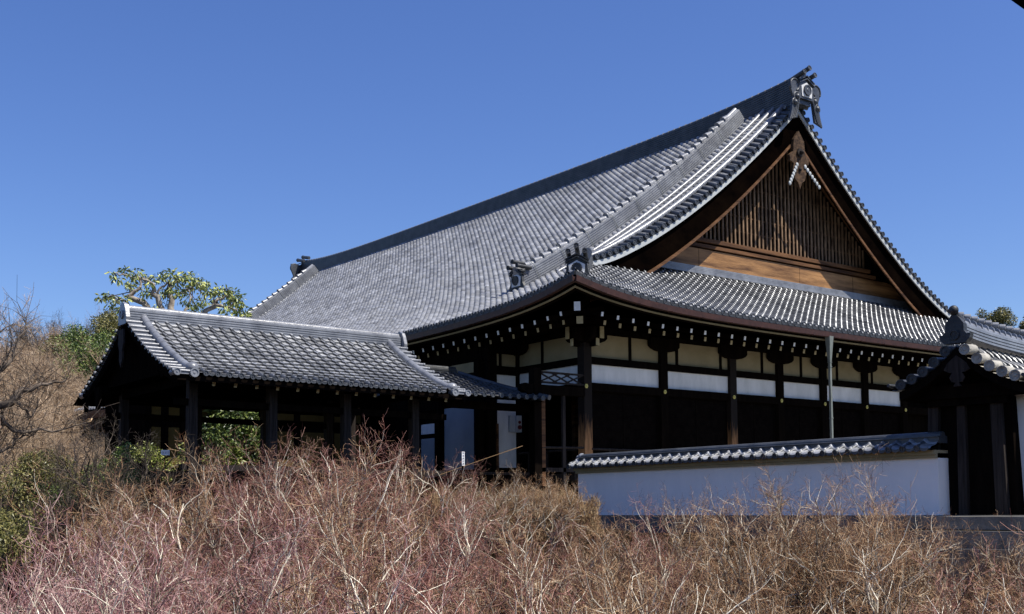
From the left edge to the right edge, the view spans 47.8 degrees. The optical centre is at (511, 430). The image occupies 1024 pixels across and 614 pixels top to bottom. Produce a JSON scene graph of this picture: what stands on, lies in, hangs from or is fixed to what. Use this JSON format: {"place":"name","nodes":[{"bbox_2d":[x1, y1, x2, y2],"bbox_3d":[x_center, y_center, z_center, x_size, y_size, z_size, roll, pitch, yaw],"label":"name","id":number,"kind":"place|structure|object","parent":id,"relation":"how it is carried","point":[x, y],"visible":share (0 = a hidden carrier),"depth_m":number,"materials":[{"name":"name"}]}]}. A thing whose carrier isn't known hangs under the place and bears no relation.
{"place":"outdoors","nodes":[
{"label":"outdoors","id":0,"kind":"place"},
{"bbox_2d":[6,420,832,613],"bbox_3d":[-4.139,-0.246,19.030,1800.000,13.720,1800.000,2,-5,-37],"label":"ground","id":1,"kind":"structure","parent":0,"point":[491,544],"depth_m":23.60,"materials":[{"name":"brown soil"}]},
{"bbox_2d":[0,458,39,613],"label":"azalea bush","id":2,"kind":"object","parent":1,"relation":"on","point":[12,484],"visible":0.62,"depth_m":24.71,"materials":[{"name":"green plant"}]},
{"bbox_2d":[0,503,48,612],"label":"azalea bush","id":3,"kind":"object","parent":1,"relation":"on","point":[4,543],"visible":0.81,"depth_m":19.91,"materials":[{"name":"green plant"}]},
{"bbox_2d":[0,290,59,497],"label":"bare tree","id":4,"kind":"object","parent":1,"relation":"on","point":[5,416],"visible":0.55,"depth_m":34.59,"materials":[{"name":"brown plant"}]},
{"bbox_2d":[8,396,71,454],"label":"woodland tree","id":5,"kind":"object","parent":1,"relation":"on","point":[60,418],"visible":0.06,"depth_m":50.84,"materials":[{"name":"brown plant"}]},
{"bbox_2d":[0,407,80,492],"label":"woodland tree","id":6,"kind":"object","parent":1,"relation":"on","point":[35,440],"visible":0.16,"depth_m":42.62,"materials":[{"name":"brown plant"}]},
{"bbox_2d":[0,349,83,440],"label":"woodland tree","id":7,"kind":"object","parent":1,"relation":"on","point":[60,404],"visible":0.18,"depth_m":57.00,"materials":[{"name":"brown plant"}]},
{"bbox_2d":[2,340,82,422],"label":"woodland tree","id":8,"kind":"object","parent":1,"relation":"on","point":[55,383],"visible":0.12,"depth_m":64.79,"materials":[{"name":"brown plant"}]},
{"bbox_2d":[0,344,84,429],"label":"woodland tree","id":9,"kind":"object","parent":1,"relation":"on","point":[3,394],"visible":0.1,"depth_m":57.69,"materials":[{"name":"brown plant"}]},
{"bbox_2d":[0,326,93,434],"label":"woodland tree","id":10,"kind":"object","parent":1,"relation":"on","point":[46,368],"visible":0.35,"depth_m":64.66,"materials":[{"name":"brown plant"}]},
{"bbox_2d":[7,394,87,456],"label":"woodland tree","id":11,"kind":"object","parent":1,"relation":"on","point":[69,430],"visible":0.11,"depth_m":56.81,"materials":[{"name":"brown plant"}]},
{"bbox_2d":[0,501,100,613],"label":"maple tree","id":12,"kind":"object","parent":1,"relation":"on","point":[32,579],"visible":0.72,"depth_m":12.68,"materials":[{"name":"brown plant"}]},
{"bbox_2d":[12,308,90,382],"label":"skyline tree","id":13,"kind":"object","parent":1,"relation":"on","point":[57,332],"visible":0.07,"depth_m":92.74,"materials":[{"name":"brown plant"}]},
{"bbox_2d":[0,411,106,538],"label":"woodland tree","id":14,"kind":"object","parent":1,"relation":"on","point":[76,454],"visible":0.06,"depth_m":39.49,"materials":[{"name":"brown plant"}]},
{"bbox_2d":[30,471,84,584],"bbox_3d":[-10.495,2.224,26.839,1.590,2.837,1.565,0,-4,-3],"label":"azalea bush","id":15,"kind":"object","parent":1,"relation":"on","point":[49,494],"visible":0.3,"depth_m":26.58,"materials":[{"name":"green plant"}]},
{"bbox_2d":[0,285,119,490],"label":"bare tree","id":16,"kind":"object","parent":1,"relation":"on","point":[14,398],"visible":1,"depth_m":20.90,"materials":[{"name":"brown plant"}]},
{"bbox_2d":[4,448,123,587],"bbox_3d":[-10.552,2.009,26.810,2.727,3.273,1.521,-2,-4,21],"label":"azalea bush","id":17,"kind":"object","parent":1,"relation":"on","point":[25,459],"visible":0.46,"depth_m":26.81,"materials":[{"name":"green plant"}]},
{"bbox_2d":[0,436,144,590],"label":"bare tree","id":18,"kind":"object","parent":1,"relation":"on","point":[59,520],"visible":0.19,"depth_m":26.79,"materials":[{"name":"brown plant"}]},
{"bbox_2d":[44,421,103,519],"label":"woodland tree","id":19,"kind":"object","parent":1,"relation":"on","point":[77,453],"visible":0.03,"depth_m":43.48,"materials":[{"name":"brown plant"}]},
{"bbox_2d":[53,335,111,384],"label":"evergreen tree","id":20,"kind":"object","parent":1,"relation":"on","point":[88,364],"visible":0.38,"depth_m":74.82,"materials":[{"name":"green plant"}]},
{"bbox_2d":[51,324,115,386],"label":"evergreen tree","id":21,"kind":"object","parent":1,"relation":"on","point":[74,336],"visible":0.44,"depth_m":79.04,"materials":[{"name":"green plant"}]},
{"bbox_2d":[57,335,109,442],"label":"woodland tree","id":22,"kind":"object","parent":1,"relation":"on","point":[88,423],"visible":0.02,"depth_m":61.27,"materials":[{"name":"brown plant"}]},
{"bbox_2d":[49,554,119,613],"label":"maple tree","id":23,"kind":"object","parent":1,"relation":"on","point":[91,596],"visible":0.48,"depth_m":13.31,"materials":[{"name":"brown plant"}]},
{"bbox_2d":[64,392,104,449],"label":"woodland tree","id":24,"kind":"object","parent":1,"relation":"on","point":[93,425],"visible":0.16,"depth_m":63.19,"materials":[{"name":"brown plant"}]},
{"bbox_2d":[1,515,198,613],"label":"maple tree","id":25,"kind":"object","parent":1,"relation":"on","point":[98,598],"visible":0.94,"depth_m":11.62,"materials":[{"name":"brown plant"}]},
{"bbox_2d":[87,311,118,351],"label":"evergreen tree","id":26,"kind":"object","parent":1,"relation":"on","point":[109,326],"visible":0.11,"depth_m":80.82,"materials":[{"name":"green plant"}]},
{"bbox_2d":[80,441,140,514],"bbox_3d":[-9.515,1.915,26.852,1.445,3.437,2.512,0,-4,-5],"label":"azalea bush","id":27,"kind":"object","parent":1,"relation":"on","point":[121,450],"visible":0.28,"depth_m":26.91,"materials":[{"name":"green plant"}]},
{"bbox_2d":[61,465,174,604],"bbox_3d":[-7.770,2.531,23.256,2.610,3.718,4.276,-1,-4,3],"label":"maple tree","id":28,"kind":"object","parent":1,"relation":"on","point":[109,511],"visible":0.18,"depth_m":22.69,"materials":[{"name":"brown plant"}]},
{"bbox_2d":[3,409,241,597],"bbox_3d":[-8.373,1.829,24.936,5.195,4.813,4.458,0,-4,-11],"label":"bare tree","id":29,"kind":"object","parent":1,"relation":"on","point":[74,508],"visible":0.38,"depth_m":24.62,"materials":[{"name":"brown plant"}]},
{"bbox_2d":[63,536,199,613],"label":"maple tree","id":30,"kind":"object","parent":1,"relation":"on","point":[142,587],"visible":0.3,"depth_m":14.66,"materials":[{"name":"brown plant"}]},
{"bbox_2d":[0,443,274,613],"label":"maple tree","id":31,"kind":"object","parent":1,"relation":"on","point":[45,500],"visible":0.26,"depth_m":18.85,"materials":[{"name":"brown plant"}]},
{"bbox_2d":[130,440,184,515],"bbox_3d":[-10.435,1.823,34.038,2.382,3.063,1.522,0,-4,-6],"label":"evergreen shrub","id":32,"kind":"object","parent":1,"relation":"on","point":[154,459],"visible":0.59,"depth_m":33.84,"materials":[{"name":"green plant"}]},
{"bbox_2d":[0,456,337,613],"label":"maple tree","id":33,"kind":"object","parent":1,"relation":"on","point":[160,571],"visible":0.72,"depth_m":13.84,"materials":[{"name":"brown plant"}]},
{"bbox_2d":[0,474,338,613],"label":"maple tree","id":34,"kind":"object","parent":1,"relation":"on","point":[148,549],"visible":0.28,"depth_m":18.47,"materials":[{"name":"brown plant"}]},
{"bbox_2d":[7,490,333,613],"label":"maple tree","id":35,"kind":"object","parent":1,"relation":"on","point":[123,579],"visible":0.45,"depth_m":14.62,"materials":[{"name":"brown plant"}]},
{"bbox_2d":[70,432,275,604],"bbox_3d":[-6.505,2.431,22.411,3.918,4.876,4.451,0,-4,-8],"label":"maple tree","id":36,"kind":"object","parent":1,"relation":"on","point":[187,517],"visible":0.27,"depth_m":21.62,"materials":[{"name":"brown plant"}]},
{"bbox_2d":[94,265,252,317],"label":"broadleaf tree","id":37,"kind":"object","parent":1,"relation":"on","point":[169,292],"visible":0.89,"depth_m":38.83,"materials":[{"name":"green plant"}]},
{"bbox_2d":[179,443,245,537],"bbox_3d":[-9.172,1.895,36.116,2.098,3.162,1.837,-3,-5,38],"label":"evergreen shrub","id":38,"kind":"object","parent":1,"relation":"on","point":[233,461],"visible":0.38,"depth_m":36.05,"materials":[{"name":"green plant"}]},
{"bbox_2d":[142,427,305,613],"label":"maple tree","id":39,"kind":"object","parent":1,"relation":"on","point":[239,498],"visible":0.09,"depth_m":21.58,"materials":[{"name":"brown plant"}]},
{"bbox_2d":[202,409,259,495],"bbox_3d":[-9.105,1.069,36.131,2.600,4.846,3.450,-2,-4,26],"label":"evergreen shrub","id":40,"kind":"object","parent":1,"relation":"on","point":[241,433],"visible":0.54,"depth_m":36.23,"materials":[{"name":"green plant"}]},
{"bbox_2d":[133,427,334,613],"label":"maple tree","id":41,"kind":"object","parent":1,"relation":"on","point":[211,542],"visible":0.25,"depth_m":21.21,"materials":[{"name":"brown plant"}]},
{"bbox_2d":[54,414,429,613],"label":"maple tree","id":42,"kind":"object","parent":1,"relation":"on","point":[340,501],"visible":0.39,"depth_m":20.79,"materials":[{"name":"brown plant"}]},
{"bbox_2d":[136,496,386,613],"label":"maple tree","id":43,"kind":"object","parent":1,"relation":"on","point":[200,562],"visible":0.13,"depth_m":18.13,"materials":[{"name":"brown plant"}]},
{"bbox_2d":[140,412,399,611],"bbox_3d":[-4.848,2.115,22.596,5.257,5.082,4.486,3,-5,-41],"label":"maple tree","id":44,"kind":"object","parent":1,"relation":"on","point":[300,510],"visible":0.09,"depth_m":22.11,"materials":[{"name":"brown plant"}]},
{"bbox_2d":[79,302,470,530],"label":"covered walkway","id":45,"kind":"structure","parent":1,"relation":"on","point":[194,364],"depth_m":29.90,"materials":[{"name":"tile"}]},
{"bbox_2d":[419,365,550,411],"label":"connecting roof","id":46,"kind":"structure","parent":45,"relation":"attached to","point":[479,387],"depth_m":32.55,"materials":[{"name":"tile"}]},
{"bbox_2d":[238,516,356,613],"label":"maple tree","id":47,"kind":"object","parent":1,"relation":"on","point":[294,571],"visible":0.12,"depth_m":18.50,"materials":[{"name":"brown plant"}]},
{"bbox_2d":[142,511,453,613],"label":"maple tree","id":48,"kind":"object","parent":1,"relation":"on","point":[309,565],"visible":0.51,"depth_m":14.62,"materials":[{"name":"brown plant"}]},
{"bbox_2d":[197,490,464,613],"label":"maple tree","id":49,"kind":"object","parent":1,"relation":"on","point":[396,586],"visible":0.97,"depth_m":11.41,"materials":[{"name":"brown plant"}]},
{"bbox_2d":[218,424,448,597],"bbox_3d":[-3.569,2.073,23.839,5.170,4.496,3.155,1,-4,-15],"label":"maple tree","id":50,"kind":"object","parent":1,"relation":"on","point":[309,464],"visible":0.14,"depth_m":23.71,"materials":[{"name":"brown plant"}]},
{"bbox_2d":[252,428,446,612],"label":"maple tree","id":51,"kind":"object","parent":1,"relation":"on","point":[379,513],"visible":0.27,"depth_m":21.76,"materials":[{"name":"brown plant"}]},
{"bbox_2d":[143,506,577,613],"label":"maple tree","id":52,"kind":"object","parent":1,"relation":"on","point":[428,607],"visible":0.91,"depth_m":12.97,"materials":[{"name":"brown plant"}]},
{"bbox_2d":[241,468,535,613],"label":"maple tree","id":53,"kind":"object","parent":1,"relation":"on","point":[303,593],"visible":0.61,"depth_m":14.45,"materials":[{"name":"brown plant"}]},
{"bbox_2d":[181,503,611,613],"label":"maple tree","id":54,"kind":"object","parent":1,"relation":"on","point":[357,599],"visible":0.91,"depth_m":12.99,"materials":[{"name":"brown plant"}]},
{"bbox_2d":[272,473,520,613],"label":"maple tree","id":55,"kind":"object","parent":1,"relation":"on","point":[384,562],"visible":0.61,"depth_m":15.66,"materials":[{"name":"brown plant"}]},
{"bbox_2d":[313,498,496,613],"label":"maple tree","id":56,"kind":"object","parent":1,"relation":"on","point":[426,575],"visible":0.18,"depth_m":18.41,"materials":[{"name":"brown plant"}]},
{"bbox_2d":[328,428,501,601],"bbox_3d":[-1.695,1.907,22.086,4.021,4.058,2.775,-3,-5,33],"label":"maple tree","id":57,"kind":"object","parent":1,"relation":"on","point":[417,540],"visible":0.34,"depth_m":22.17,"materials":[{"name":"brown plant"}]},
{"bbox_2d":[318,466,535,613],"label":"maple tree","id":58,"kind":"object","parent":1,"relation":"on","point":[467,560],"visible":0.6,"depth_m":18.45,"materials":[{"name":"brown plant"}]},
{"bbox_2d":[368,446,501,586],"bbox_3d":[-1.569,1.886,22.582,3.000,3.208,2.452,2,-5,-33],"label":"maple tree","id":59,"kind":"object","parent":1,"relation":"on","point":[431,514],"visible":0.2,"depth_m":22.23,"materials":[{"name":"brown plant"}]},
{"bbox_2d":[370,485,540,613],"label":"maple tree","id":60,"kind":"object","parent":1,"relation":"on","point":[501,569],"visible":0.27,"depth_m":18.98,"materials":[{"name":"brown plant"}]},
{"bbox_2d":[351,496,579,613],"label":"maple tree","id":61,"kind":"object","parent":1,"relation":"on","point":[539,559],"visible":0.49,"depth_m":17.04,"materials":[{"name":"brown plant"}]},
{"bbox_2d":[441,465,525,569],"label":"maple tree","id":62,"kind":"object","parent":1,"relation":"on","point":[489,520],"visible":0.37,"depth_m":22.33,"materials":[{"name":"brown plant"}]},
{"bbox_2d":[443,460,549,548],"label":"maple tree","id":63,"kind":"object","parent":1,"relation":"on","point":[505,497],"visible":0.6,"depth_m":23.12,"materials":[{"name":"brown plant"}]},
{"bbox_2d":[308,519,703,613],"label":"maple tree","id":64,"kind":"object","parent":1,"relation":"on","point":[530,586],"visible":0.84,"depth_m":12.94,"materials":[{"name":"brown plant"}]},
{"bbox_2d":[421,481,604,550],"bbox_3d":[0.016,2.040,24.705,4.016,2.137,1.494,-1,-4,1],"label":"clipped hedge","id":65,"kind":"object","parent":1,"relation":"on","point":[591,506],"visible":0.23,"depth_m":24.44,"materials":[{"name":"brown plant"}]},
{"bbox_2d":[447,502,667,613],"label":"maple tree","id":66,"kind":"object","parent":1,"relation":"on","point":[562,568],"visible":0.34,"depth_m":18.76,"materials":[{"name":"brown plant"}]},
{"bbox_2d":[518,468,598,543],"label":"maple tree","id":67,"kind":"object","parent":1,"relation":"on","point":[550,504],"visible":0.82,"depth_m":23.59,"materials":[{"name":"brown plant"}]},
{"bbox_2d":[497,508,657,613],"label":"maple tree","id":68,"kind":"object","parent":1,"relation":"on","point":[579,561],"visible":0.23,"depth_m":18.97,"materials":[{"name":"brown plant"}]},
{"bbox_2d":[569,524,653,613],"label":"maple tree","id":69,"kind":"object","parent":1,"relation":"on","point":[609,595],"visible":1,"depth_m":12.01,"materials":[{"name":"brown plant"}]},
{"bbox_2d":[548,502,689,609],"bbox_3d":[1.757,2.593,19.543,2.220,2.763,2.522,2,-5,-37],"label":"maple tree","id":70,"kind":"object","parent":1,"relation":"on","point":[623,552],"visible":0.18,"depth_m":19.42,"materials":[{"name":"brown plant"}]},
{"bbox_2d":[542,555,782,613],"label":"maple tree","id":71,"kind":"object","parent":1,"relation":"on","point":[683,595],"visible":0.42,"depth_m":15.28,"materials":[{"name":"brown plant"}]},
{"bbox_2d":[530,513,819,613],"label":"maple tree","id":72,"kind":"object","parent":1,"relation":"on","point":[674,606],"visible":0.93,"depth_m":12.89,"materials":[{"name":"brown plant"}]},
{"bbox_2d":[460,483,907,613],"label":"maple tree","id":73,"kind":"object","parent":1,"relation":"on","point":[521,597],"visible":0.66,"depth_m":16.37,"materials":[{"name":"brown plant"}]},
{"bbox_2d":[607,483,778,613],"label":"maple tree","id":74,"kind":"object","parent":1,"relation":"on","point":[654,556],"visible":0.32,"depth_m":17.74,"materials":[{"name":"brown plant"}]},
{"bbox_2d":[644,482,780,613],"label":"maple tree","id":75,"kind":"object","parent":1,"relation":"on","point":[685,527],"visible":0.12,"depth_m":19.36,"materials":[{"name":"brown plant"}]},
{"bbox_2d":[580,525,874,613],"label":"maple tree","id":76,"kind":"object","parent":1,"relation":"on","point":[670,559],"visible":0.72,"depth_m":14.55,"materials":[{"name":"brown plant"}]},
{"bbox_2d":[679,509,822,613],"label":"maple tree","id":77,"kind":"object","parent":1,"relation":"on","point":[749,582],"visible":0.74,"depth_m":15.78,"materials":[{"name":"brown plant"}]},
{"bbox_2d":[664,466,846,613],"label":"maple tree","id":78,"kind":"object","parent":1,"relation":"on","point":[757,571],"visible":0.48,"depth_m":17.57,"materials":[{"name":"brown plant"}]},
{"bbox_2d":[555,470,964,613],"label":"maple tree","id":79,"kind":"object","parent":1,"relation":"on","point":[883,590],"visible":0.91,"depth_m":13.78,"materials":[{"name":"brown plant"}]},
{"bbox_2d":[669,476,861,613],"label":"maple tree","id":80,"kind":"object","parent":1,"relation":"on","point":[727,546],"visible":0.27,"depth_m":19.04,"materials":[{"name":"brown plant"}]},
{"bbox_2d":[702,451,884,613],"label":"maple tree","id":81,"kind":"object","parent":1,"relation":"on","point":[785,530],"visible":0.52,"depth_m":18.16,"materials":[{"name":"brown plant"}]},
{"bbox_2d":[577,515,1023,551],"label":"stone plinth","id":82,"kind":"structure","parent":1,"relation":"on","point":[604,518],"depth_m":25.17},
{"bbox_2d":[566,431,949,514],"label":"boundary wall","id":83,"kind":"structure","parent":82,"relation":"on","point":[612,478],"depth_m":24.08,"materials":[{"name":"paint"}]},
{"bbox_2d":[745,472,940,613],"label":"maple tree","id":84,"kind":"object","parent":1,"relation":"on","point":[873,535],"visible":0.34,"depth_m":17.67,"materials":[{"name":"brown plant"}]},
{"bbox_2d":[797,502,922,613],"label":"maple tree","id":85,"kind":"object","parent":1,"relation":"on","point":[872,600],"visible":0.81,"depth_m":16.35,"materials":[{"name":"brown plant"}]},
{"bbox_2d":[729,519,1023,613],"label":"maple tree","id":86,"kind":"object","parent":1,"relation":"on","point":[942,611],"visible":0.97,"depth_m":11.14,"materials":[{"name":"brown plant"}]},
{"bbox_2d":[792,446,962,613],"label":"maple tree","id":87,"kind":"object","parent":1,"relation":"on","point":[914,576],"visible":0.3,"depth_m":17.99,"materials":[{"name":"brown plant"}]},
{"bbox_2d":[867,508,987,613],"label":"maple tree","id":88,"kind":"object","parent":1,"relation":"on","point":[937,561],"visible":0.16,"depth_m":18.55,"materials":[{"name":"brown plant"}]},
{"bbox_2d":[859,516,1023,613],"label":"stone step","id":89,"kind":"object","parent":1,"relation":"on","point":[988,529],"visible":0.25,"depth_m":19.51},
{"bbox_2d":[887,305,1023,514],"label":"tiled gate","id":90,"kind":"structure","parent":89,"relation":"on","point":[970,392],"depth_m":20.88,"materials":[{"name":"wood"}]},
{"bbox_2d":[886,497,1020,613],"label":"maple tree","id":91,"kind":"object","parent":1,"relation":"on","point":[960,595],"visible":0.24,"depth_m":19.14,"materials":[{"name":"brown plant"}]},
{"bbox_2d":[903,511,1023,613],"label":"maple tree","id":92,"kind":"object","parent":1,"relation":"on","point":[938,588],"visible":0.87,"depth_m":11.87,"materials":[{"name":"brown plant"}]},
{"bbox_2d":[906,557,1023,613],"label":"maple tree","id":93,"kind":"object","parent":1,"relation":"on","point":[983,596],"visible":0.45,"depth_m":16.34,"materials":[{"name":"brown plant"}]},
{"bbox_2d":[933,548,1022,613],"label":"maple tree","id":94,"kind":"object","parent":1,"relation":"on","point":[953,590],"visible":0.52,"depth_m":17.11,"materials":[{"name":"brown plant"}]},
{"bbox_2d":[943,542,1023,612],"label":"maple tree","id":95,"kind":"object","parent":1,"relation":"on","point":[960,571],"visible":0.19,"depth_m":18.90,"materials":[{"name":"brown plant"}]},
{"bbox_2d":[953,527,1023,613],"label":"maple tree","id":96,"kind":"object","parent":1,"relation":"on","point":[984,608],"visible":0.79,"depth_m":13.46,"materials":[{"name":"brown plant"}]},
{"bbox_2d":[964,525,1023,612],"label":"maple tree","id":97,"kind":"object","parent":1,"relation":"on","point":[991,566],"visible":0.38,"depth_m":18.67,"materials":[{"name":"brown plant"}]},
{"bbox_2d":[975,305,1018,327],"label":"evergreen tree","id":98,"kind":"object","parent":1,"relation":"on","point":[1001,315],"visible":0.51,"depth_m":74.61,"materials":[{"name":"green plant"}]},
{"bbox_2d":[0,0,1023,353],"label":"sky","id":99,"kind":"structure","parent":0,"point":[229,143],"materials":[{"name":"blue"}]},
{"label":"courtyard","id":100,"kind":"structure","parent":0,"visible":0},
{"bbox_2d":[74,406,104,426],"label":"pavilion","id":101,"kind":"structure","parent":100,"relation":"on","point":[91,412],"depth_m":58.46,"materials":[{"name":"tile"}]},
{"bbox_2d":[73,348,379,525],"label":"quarters","id":102,"kind":"structure","parent":100,"relation":"on","point":[167,434],"depth_m":38.69,"materials":[{"name":"brown wood"}]},
{"bbox_2d":[66,65,1023,521],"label":"temple hall","id":103,"kind":"structure","parent":100,"relation":"on","point":[716,279],"depth_m":40.42,"materials":[{"name":"tile"}]},
{"bbox_2d":[508,416,521,431],"bbox_3d":[0.106,-0.213,36.348,0.390,0.520,0.210,2,-5,-37],"label":"fire alarm box","id":104,"kind":"object","parent":103,"relation":"attached to","point":[514,423],"visible":1,"depth_m":36.33,"materials":[{"name":"grey metal"}]},
{"bbox_2d":[825,336,833,437],"bbox_3d":[10.221,-0.089,36.917,0.200,5.900,0.200,2,-5,-37],"label":"downpipe","id":105,"kind":"object","parent":103,"relation":"attached to","point":[829,343],"visible":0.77,"depth_m":36.99,"materials":[{"name":"grey metal"}]},
{"bbox_2d":[517,367,584,497],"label":"side gate","id":106,"kind":"structure","parent":100,"relation":"on","point":[538,447],"depth_m":32.81,"materials":[{"name":"brown wood"}]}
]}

